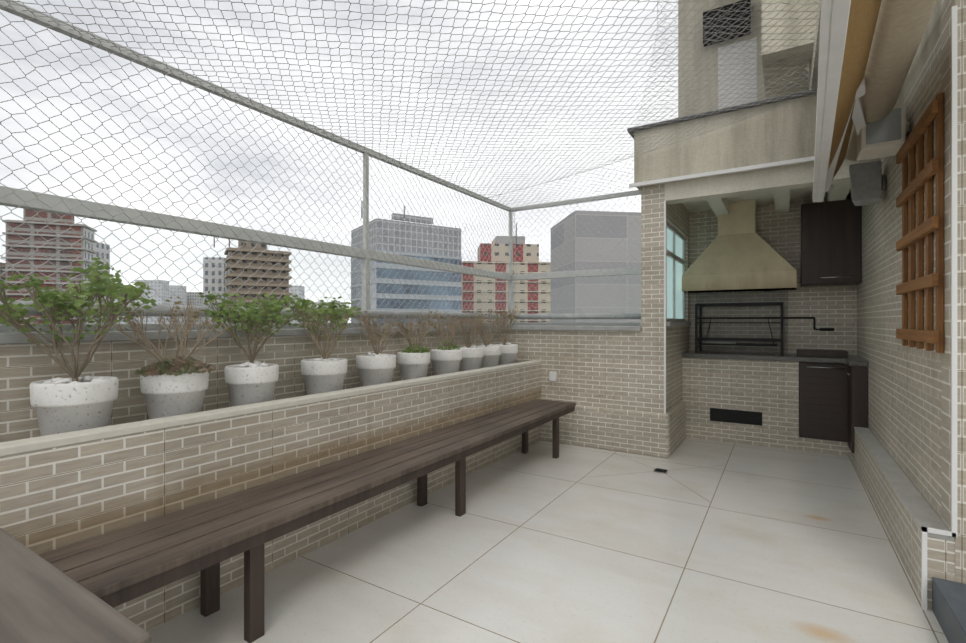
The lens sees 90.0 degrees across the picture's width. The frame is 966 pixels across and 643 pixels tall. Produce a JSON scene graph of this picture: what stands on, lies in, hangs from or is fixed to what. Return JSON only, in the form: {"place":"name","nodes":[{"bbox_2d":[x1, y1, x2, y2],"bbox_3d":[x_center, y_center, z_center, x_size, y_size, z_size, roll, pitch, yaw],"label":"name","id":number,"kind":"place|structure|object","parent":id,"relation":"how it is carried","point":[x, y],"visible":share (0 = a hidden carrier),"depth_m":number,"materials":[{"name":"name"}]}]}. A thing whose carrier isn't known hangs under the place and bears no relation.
{"place":"outdoors","nodes":[
{"label":"outdoors","id":0,"kind":"place"},
{"bbox_2d":[2,220,96,323],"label":"building","id":1,"kind":"structure","parent":0,"point":[37,258],"depth_m":130.10,"materials":[{"name":"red concrete"}]},
{"bbox_2d":[23,209,73,223],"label":"rooftop structure","id":2,"kind":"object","parent":1,"relation":"on","point":[45,216],"depth_m":130.77,"materials":[{"name":"concrete"}]},
{"bbox_2d":[0,528,151,642],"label":"table top","id":3,"kind":"object","parent":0,"point":[42,600],"visible":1,"depth_m":0.76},
{"bbox_2d":[0,257,156,381],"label":"plant","id":4,"kind":"object","parent":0,"point":[131,291],"depth_m":1.84,"materials":[{"name":"green plant"}]},
{"bbox_2d":[114,286,133,323],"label":"city tower","id":5,"kind":"structure","parent":0,"point":[116,300],"depth_m":423.79,"materials":[{"name":"grey concrete"}]},
{"bbox_2d":[186,292,202,322],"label":"city tower","id":6,"kind":"structure","parent":0,"point":[194,295],"depth_m":464.82,"materials":[{"name":"grey concrete"}]},
{"bbox_2d":[224,247,291,322],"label":"building","id":7,"kind":"structure","parent":0,"point":[261,259],"depth_m":172.37,"materials":[{"name":"beige concrete"}]},
{"bbox_2d":[203,257,226,322],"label":"building","id":8,"kind":"structure","parent":7,"relation":"attached to","point":[217,274],"depth_m":182.94,"materials":[{"name":"white concrete"}]},
{"bbox_2d":[238,240,266,249],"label":"rooftop structure","id":9,"kind":"object","parent":7,"relation":"on","point":[249,245],"depth_m":172.11,"materials":[{"name":"beige concrete"}]},
{"bbox_2d":[214,201,516,246],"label":"rooftop antennas","id":10,"kind":"object","parent":7,"relation":"on","point":[362,216],"visible":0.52,"depth_m":115.37,"materials":[{"name":"grey metal"}]},
{"bbox_2d":[198,291,318,363],"bbox_3d":[-1.171,0.057,2.487,0.482,0.430,0.440,0,0,32],"label":"plant","id":11,"kind":"object","parent":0,"point":[252,310],"depth_m":2.44,"materials":[{"name":"green plant"}]},
{"bbox_2d":[0,364,540,631],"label":"planter wall","id":12,"kind":"structure","parent":0,"point":[51,499],"depth_m":2.12,"materials":[{"name":"beige brick"}]},
{"bbox_2d":[0,360,541,456],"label":"planter ledge","id":13,"kind":"object","parent":12,"relation":"on","point":[13,447],"visible":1,"depth_m":2.04,"materials":[{"name":"stone"}]},
{"bbox_2d":[289,286,304,301],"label":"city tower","id":14,"kind":"structure","parent":0,"point":[298,291],"depth_m":377.67,"materials":[{"name":"white concrete"}]},
{"bbox_2d":[286,296,361,358],"bbox_3d":[-0.963,0.059,2.884,0.468,0.428,0.441,0,0,32],"label":"plant","id":15,"kind":"object","parent":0,"point":[329,310],"depth_m":2.85,"materials":[{"name":"green plant"}]},
{"bbox_2d":[0,0,677,322],"label":"sky","id":16,"kind":"structure","parent":0,"point":[12,70],"materials":[{"name":"white"}]},
{"bbox_2d":[395,308,438,350],"bbox_3d":[-0.492,0.069,3.569,0.356,0.367,0.307,0,0,32],"label":"plant","id":17,"kind":"object","parent":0,"point":[422,328],"depth_m":3.55,"materials":[{"name":"plant"}]},
{"bbox_2d":[148,438,948,642],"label":"terrace floor","id":18,"kind":"structure","parent":0,"point":[537,543],"depth_m":2.35,"materials":[{"name":"tile"}]},
{"bbox_2d":[0,330,640,442],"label":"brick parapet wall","id":19,"kind":"structure","parent":18,"relation":"on","point":[600,369],"depth_m":2.95,"materials":[{"name":"beige brick"}]},
{"bbox_2d":[0,325,640,343],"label":"parapet coping","id":20,"kind":"object","parent":19,"relation":"on","point":[13,338],"visible":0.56,"depth_m":2.60,"materials":[{"name":"concrete"}]},
{"bbox_2d":[0,0,515,332],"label":"safety net","id":21,"kind":"object","parent":20,"relation":"on","point":[227,191],"visible":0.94,"depth_m":2.65,"materials":[{"name":"grey fabric"}]},
{"bbox_2d":[0,186,640,331],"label":"railing frame","id":22,"kind":"object","parent":20,"relation":"on","point":[14,200],"visible":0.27,"depth_m":2.86,"materials":[{"name":"grey metal"}]},
{"bbox_2d":[0,301,640,318],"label":"railing","id":23,"kind":"object","parent":22,"relation":"attached to","point":[160,308],"visible":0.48,"depth_m":3.75,"materials":[{"name":"grey metal"}]},
{"bbox_2d":[0,206,640,323],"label":"glass railing","id":24,"kind":"object","parent":22,"relation":"in","point":[301,274],"visible":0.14,"depth_m":3.06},
{"bbox_2d":[0,0,640,273],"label":"net frame tubes","id":25,"kind":"object","parent":22,"relation":"on","point":[128,54],"visible":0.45,"depth_m":2.94,"materials":[{"name":"metal"}]},
{"bbox_2d":[487,153,640,210],"bbox_3d":[0.822,-1.384,4.959,1.583,0.243,0.622,0,0,32],"label":"safety net","id":26,"kind":"object","parent":25,"relation":"attached to","point":[567,191],"visible":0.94,"depth_m":4.93,"materials":[{"name":"grey fabric"}]},
{"bbox_2d":[508,191,640,325],"bbox_3d":[0.984,-0.629,5.182,1.623,1.353,0.024,0,0,32],"label":"safety net","id":27,"kind":"object","parent":20,"relation":"on","point":[574,259],"visible":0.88,"depth_m":5.17,"materials":[{"name":"grey fabric"}]},
{"bbox_2d":[549,372,556,380],"bbox_3d":[0.692,0.540,4.760,0.070,0.090,0.035,0,0,32],"label":"electrical outlet","id":28,"kind":"object","parent":19,"relation":"attached to","point":[552,376],"visible":0.98,"depth_m":4.74,"materials":[{"name":"white plastic"}]},
{"bbox_2d":[665,158,880,217],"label":"nook ceiling beams","id":29,"kind":"structure","parent":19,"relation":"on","point":[780,187],"depth_m":4.01,"materials":[{"name":"paint"}]},
{"bbox_2d":[634,0,940,190],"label":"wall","id":30,"kind":"structure","parent":19,"relation":"on","point":[784,132],"depth_m":3.94,"materials":[{"name":"beige concrete"}]},
{"bbox_2d":[0,0,820,198],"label":"overhead net","id":31,"kind":"object","parent":30,"relation":"attached to","point":[386,155],"visible":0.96,"depth_m":2.84,"materials":[{"name":"grey fabric"}]},
{"bbox_2d":[629,156,813,187],"bbox_3d":[2.057,-1.214,3.860,1.760,0.030,0.030,0,0,32],"label":"fascia drip edge","id":32,"kind":"object","parent":30,"relation":"attached to","point":[738,169],"visible":0.64,"depth_m":3.91,"materials":[{"name":"silver metal"}]},
{"bbox_2d":[634,0,809,126],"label":"net tower","id":33,"kind":"structure","parent":30,"relation":"attached to","point":[714,62],"depth_m":4.42,"materials":[{"name":"grey"}]},
{"bbox_2d":[627,89,816,138],"bbox_3d":[2.217,-1.707,3.937,1.970,0.025,0.360,0,0,32],"label":"coping","id":34,"kind":"object","parent":30,"relation":"attached to","point":[651,125],"visible":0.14,"depth_m":3.90,"materials":[{"name":"grey"}]},
{"bbox_2d":[703,0,750,46],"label":"vent grille","id":35,"kind":"object","parent":30,"relation":"attached to","point":[736,14],"visible":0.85,"depth_m":4.75,"materials":[{"name":"black metal"}]},
{"bbox_2d":[718,37,756,108],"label":"wall panel","id":36,"kind":"structure","parent":30,"relation":"attached to","point":[728,48],"depth_m":4.79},
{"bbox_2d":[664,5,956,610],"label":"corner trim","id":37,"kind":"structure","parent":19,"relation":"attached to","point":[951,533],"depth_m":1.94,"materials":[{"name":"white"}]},
{"bbox_2d":[813,0,883,201],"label":"awning frame and arms","id":38,"kind":"object","parent":19,"relation":"attached to","point":[834,18],"visible":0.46,"depth_m":1.82},
{"bbox_2d":[828,0,881,179],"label":"awning fabric","id":39,"kind":"object","parent":38,"relation":"attached to","point":[863,17],"visible":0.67,"depth_m":1.89,"materials":[{"name":"beige fabric"}]},
{"bbox_2d":[845,0,936,160],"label":"retractable awning","id":40,"kind":"object","parent":38,"relation":"attached to","point":[900,28],"visible":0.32,"depth_m":2.00,"materials":[{"name":"beige fabric"}]},
{"bbox_2d":[849,161,885,205],"bbox_3d":[2.639,-0.945,3.326,0.207,0.260,0.179,0,0,32],"label":"speaker","id":41,"kind":"object","parent":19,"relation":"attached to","point":[868,182],"visible":1,"depth_m":3.26},
{"bbox_2d":[856,103,909,160],"bbox_3d":[2.256,-1.065,2.722,0.220,0.220,0.220,0,0,32],"label":"floodlight","id":42,"kind":"object","parent":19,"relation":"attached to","point":[886,136],"visible":0.77,"depth_m":2.65,"materials":[{"name":"beige plastic"}]},
{"bbox_2d":[896,92,943,352],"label":"trellis slats","id":43,"kind":"object","parent":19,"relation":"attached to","point":[929,170],"visible":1,"depth_m":2.29,"materials":[{"name":"brown wood"}]},
{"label":"planter bed soil","id":44,"kind":"structure","parent":19,"relation":"in","visible":0},
{"bbox_2d":[29,344,517,435],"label":"flower pots","id":45,"kind":"object","parent":44,"relation":"on","point":[67,407],"visible":0.65,"depth_m":2.37,"materials":[{"name":"white ceramic"}]},
{"bbox_2d":[41,342,513,383],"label":"white pebbles","id":46,"kind":"object","parent":45,"relation":"in","point":[58,380],"visible":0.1,"depth_m":2.43,"materials":[{"name":"white gravel"}]},
{"bbox_2d":[113,296,231,370],"bbox_3d":[-1.389,0.080,2.145,0.418,0.386,0.408,0,0,32],"label":"plant","id":47,"kind":"object","parent":46,"relation":"on","point":[144,338],"depth_m":2.16,"materials":[{"name":"plant"}]},
{"bbox_2d":[134,355,215,376],"bbox_3d":[-1.369,0.189,2.162,0.316,0.090,0.312,0,0,32],"label":"ground cover plant","id":48,"kind":"object","parent":46,"relation":"on","point":[157,368],"visible":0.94,"depth_m":2.11,"materials":[{"name":"green plant"}]},
{"bbox_2d":[349,309,398,354],"bbox_3d":[-0.717,0.084,3.267,0.314,0.337,0.362,0,0,32],"label":"plant","id":49,"kind":"object","parent":46,"relation":"on","point":[373,325],"depth_m":3.21,"materials":[{"name":"brown plant"}]},
{"bbox_2d":[401,343,429,352],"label":"ground cover plant","id":50,"kind":"object","parent":46,"relation":"on","point":[421,349],"visible":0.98,"depth_m":3.52,"materials":[{"name":"green plant"}]},
{"bbox_2d":[426,310,465,347],"bbox_3d":[-0.290,0.082,3.938,0.333,0.342,0.368,0,0,32],"label":"plant","id":51,"kind":"object","parent":46,"relation":"on","point":[453,326],"depth_m":3.90,"materials":[{"name":"brown plant"}]},
{"bbox_2d":[453,311,484,347],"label":"plant","id":52,"kind":"object","parent":46,"relation":"on","point":[468,344],"depth_m":4.19,"materials":[{"name":"plant"}]},
{"bbox_2d":[469,310,504,346],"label":"plant","id":53,"kind":"object","parent":46,"relation":"on","point":[486,342],"depth_m":4.48,"materials":[{"name":"brown plant"}]},
{"bbox_2d":[485,304,520,344],"bbox_3d":[0.235,0.042,4.726,0.359,0.420,0.318,0,0,32],"label":"plant","id":54,"kind":"object","parent":46,"relation":"on","point":[500,321],"depth_m":4.72,"materials":[{"name":"brown plant"}]},
{"bbox_2d":[437,341,459,349],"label":"ground cover plant","id":55,"kind":"object","parent":45,"relation":"in","point":[452,347],"visible":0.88,"depth_m":3.88,"materials":[{"name":"green plant"}]},
{"bbox_2d":[100,406,574,642],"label":"bench frame","id":56,"kind":"object","parent":18,"relation":"on","point":[208,565],"visible":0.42,"depth_m":1.93,"materials":[{"name":"brown wood"}]},
{"bbox_2d":[39,399,575,597],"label":"bench slats","id":57,"kind":"object","parent":56,"relation":"on","point":[103,565],"visible":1,"depth_m":1.93,"materials":[{"name":"brown wood"}]},
{"bbox_2d":[583,453,724,501],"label":"floor joints","id":58,"kind":"object","parent":18,"relation":"on","point":[666,474],"visible":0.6,"depth_m":3.73,"materials":[{"name":"beige tile"}]},
{"bbox_2d":[653,468,668,473],"bbox_3d":[1.406,1.179,3.817,0.100,0.006,0.100,0,0,32],"label":"floor drain","id":59,"kind":"object","parent":18,"relation":"in","point":[659,470],"visible":1,"depth_m":3.81,"materials":[{"name":"black metal"}]},
{"bbox_2d":[682,357,853,456],"bbox_3d":[2.783,0.775,4.750,1.470,0.820,0.440,0,0,32],"label":"brick counter base","id":60,"kind":"object","parent":18,"relation":"on","point":[768,389],"visible":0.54,"depth_m":4.64,"materials":[{"name":"beige brick"}]},
{"bbox_2d":[710,408,761,425],"bbox_3d":[2.450,0.923,4.688,0.450,0.125,0.022,0,0,32],"label":"vent","id":61,"kind":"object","parent":60,"relation":"attached to","point":[737,416],"depth_m":4.68,"materials":[{"name":"black metal"}]},
{"bbox_2d":[682,351,868,365],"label":"countertop","id":62,"kind":"structure","parent":60,"relation":"on","point":[854,361],"depth_m":4.55,"materials":[{"name":"black stone"}]},
{"bbox_2d":[695,302,833,355],"bbox_3d":[2.758,0.070,4.795,1.180,0.508,0.332,0,0,32],"label":"barbecue grill frame","id":63,"kind":"object","parent":62,"relation":"on","point":[706,338],"visible":0.94,"depth_m":4.83,"materials":[{"name":"black metal"}]},
{"bbox_2d":[797,349,847,357],"bbox_3d":[3.150,0.294,4.498,0.380,0.058,0.240,0,0,32],"label":"bbq wood tray","id":64,"kind":"object","parent":62,"relation":"on","point":[822,353],"visible":1,"depth_m":4.41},
{"bbox_2d":[799,362,867,452],"bbox_3d":[3.135,0.726,4.366,0.465,0.720,0.720,0,0,32],"label":"base cabinet","id":65,"kind":"object","parent":60,"relation":"attached to","point":[833,404],"visible":0.94,"depth_m":4.30,"materials":[{"name":"brown wood"}]},
{"bbox_2d":[641,34,940,518],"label":"brick wall","id":66,"kind":"structure","parent":18,"relation":"on","point":[863,319],"depth_m":3.98,"materials":[{"name":"beige brick"}]},
{"bbox_2d":[667,223,684,321],"bbox_3d":[1.884,-0.455,4.792,0.040,0.920,1.120,0,0,32],"label":"window frame","id":67,"kind":"object","parent":66,"relation":"in","point":[673,256],"visible":0.35,"depth_m":4.80,"materials":[{"name":"grey metal"}]},
{"bbox_2d":[667,229,681,318],"bbox_3d":[1.882,-0.455,4.793,0.005,0.850,1.050,0,0,32],"label":"window","id":68,"kind":"structure","parent":67,"relation":"in","point":[678,281],"depth_m":4.91,"materials":[{"name":"glass"}]},
{"bbox_2d":[666,322,690,325],"bbox_3d":[1.854,0.023,4.811,0.230,0.035,1.140,0,0,32],"label":"window sill","id":69,"kind":"structure","parent":66,"relation":"attached to","point":[677,323],"depth_m":4.57,"materials":[{"name":"grey stone"}]},
{"bbox_2d":[682,199,796,292],"bbox_3d":[2.586,-0.764,4.902,1.005,0.900,0.390,0,0,32],"label":"range hood","id":70,"kind":"object","parent":66,"relation":"attached to","point":[739,252],"visible":0.92,"depth_m":4.82,"materials":[{"name":"beige metal"}]},
{"bbox_2d":[696,290,787,353],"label":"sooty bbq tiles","id":71,"kind":"object","parent":66,"relation":"attached to","point":[738,330],"visible":0.79,"depth_m":5.04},
{"bbox_2d":[801,199,861,286],"bbox_3d":[3.245,-0.720,4.522,0.445,0.750,0.338,0,0,32],"label":"wall cabinet","id":72,"kind":"object","parent":66,"relation":"attached to","point":[831,238],"visible":0.86,"depth_m":4.38,"materials":[{"name":"brown wood"}]},
{"bbox_2d":[807,276,850,374],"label":"cabinet handles","id":73,"kind":"object","parent":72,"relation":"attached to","point":[831,367],"visible":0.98,"depth_m":4.33,"materials":[{"name":"metal"}]},
{"bbox_2d":[854,431,954,609],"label":"plinth wall","id":74,"kind":"structure","parent":18,"relation":"on","point":[902,528],"depth_m":2.33,"materials":[{"name":"brick"}]},
{"bbox_2d":[854,427,954,540],"bbox_3d":[2.486,0.876,2.974,0.095,0.018,2.368,0,0,32],"label":"ledge top","id":75,"kind":"object","parent":74,"relation":"on","point":[920,510],"visible":0.98,"depth_m":2.51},
{"bbox_2d":[932,577,965,642],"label":"slate step","id":76,"kind":"object","parent":18,"relation":"on","point":[949,604],"visible":1,"depth_m":1.82,"materials":[{"name":"grey stone"}]},
{"bbox_2d":[540,401,684,457],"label":"plinth wall","id":77,"kind":"structure","parent":0,"point":[648,433],"depth_m":4.42,"materials":[{"name":"beige brick"}]},
{"bbox_2d":[703,341,737,343],"bbox_3d":[2.455,0.216,4.990,0.300,0.015,0.200,0,0,32],"label":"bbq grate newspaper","id":78,"kind":"object","parent":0,"point":[724,342],"visible":1,"depth_m":4.92,"materials":[{"name":"black metal"}]},
{"bbox_2d":[941,0,965,583],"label":"door frame","id":79,"kind":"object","parent":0,"point":[960,538],"depth_m":1.94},
{"label":"city ground","id":80,"kind":"structure","parent":0,"visible":0},
{"bbox_2d":[0,262,5,323],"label":"building","id":81,"kind":"structure","parent":80,"relation":"on","point":[3,266],"depth_m":142.17,"materials":[{"name":"grey concrete"}]},
{"bbox_2d":[94,242,109,323],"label":"building","id":82,"kind":"structure","parent":80,"relation":"on","point":[102,250],"depth_m":155.80,"materials":[{"name":"white concrete"}]},
{"bbox_2d":[135,280,168,323],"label":"distant building","id":83,"kind":"structure","parent":80,"relation":"on","point":[163,293],"depth_m":414.89,"materials":[{"name":"white concrete"}]},
{"bbox_2d":[169,285,185,322],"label":"distant building","id":84,"kind":"structure","parent":80,"relation":"on","point":[177,293],"depth_m":445.01,"materials":[{"name":"white concrete"}]},
{"bbox_2d":[289,302,345,322],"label":"city","id":85,"kind":"object","parent":80,"relation":"on","point":[294,321],"depth_m":259.72},
{"bbox_2d":[350,250,461,322],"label":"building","id":86,"kind":"structure","parent":80,"relation":"on","point":[396,280],"depth_m":120.57,"materials":[{"name":"blue glass"}]},
{"bbox_2d":[351,218,460,257],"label":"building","id":87,"kind":"structure","parent":86,"relation":"on","point":[400,244],"depth_m":120.58,"materials":[{"name":"grey concrete"}]},
{"bbox_2d":[391,213,432,223],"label":"rooftop structure","id":88,"kind":"object","parent":87,"relation":"on","point":[415,219],"visible":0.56,"depth_m":120.30,"materials":[{"name":"grey concrete"}]},
{"bbox_2d":[462,261,550,322],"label":"building","id":89,"kind":"structure","parent":80,"relation":"on","point":[541,290],"depth_m":151.13,"materials":[{"name":"beige concrete"}]},
{"bbox_2d":[478,243,538,261],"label":"building","id":90,"kind":"structure","parent":80,"relation":"on","point":[518,250],"depth_m":152.81,"materials":[{"name":"beige concrete"}]},
{"bbox_2d":[492,236,524,243],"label":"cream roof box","id":91,"kind":"object","parent":90,"relation":"on","point":[520,239],"visible":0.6,"depth_m":153.62,"materials":[{"name":"beige concrete"}]},
{"bbox_2d":[551,210,640,322],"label":"building","id":92,"kind":"structure","parent":80,"relation":"on","point":[599,251],"depth_m":63.00,"materials":[{"name":"grey concrete"}]}
]}

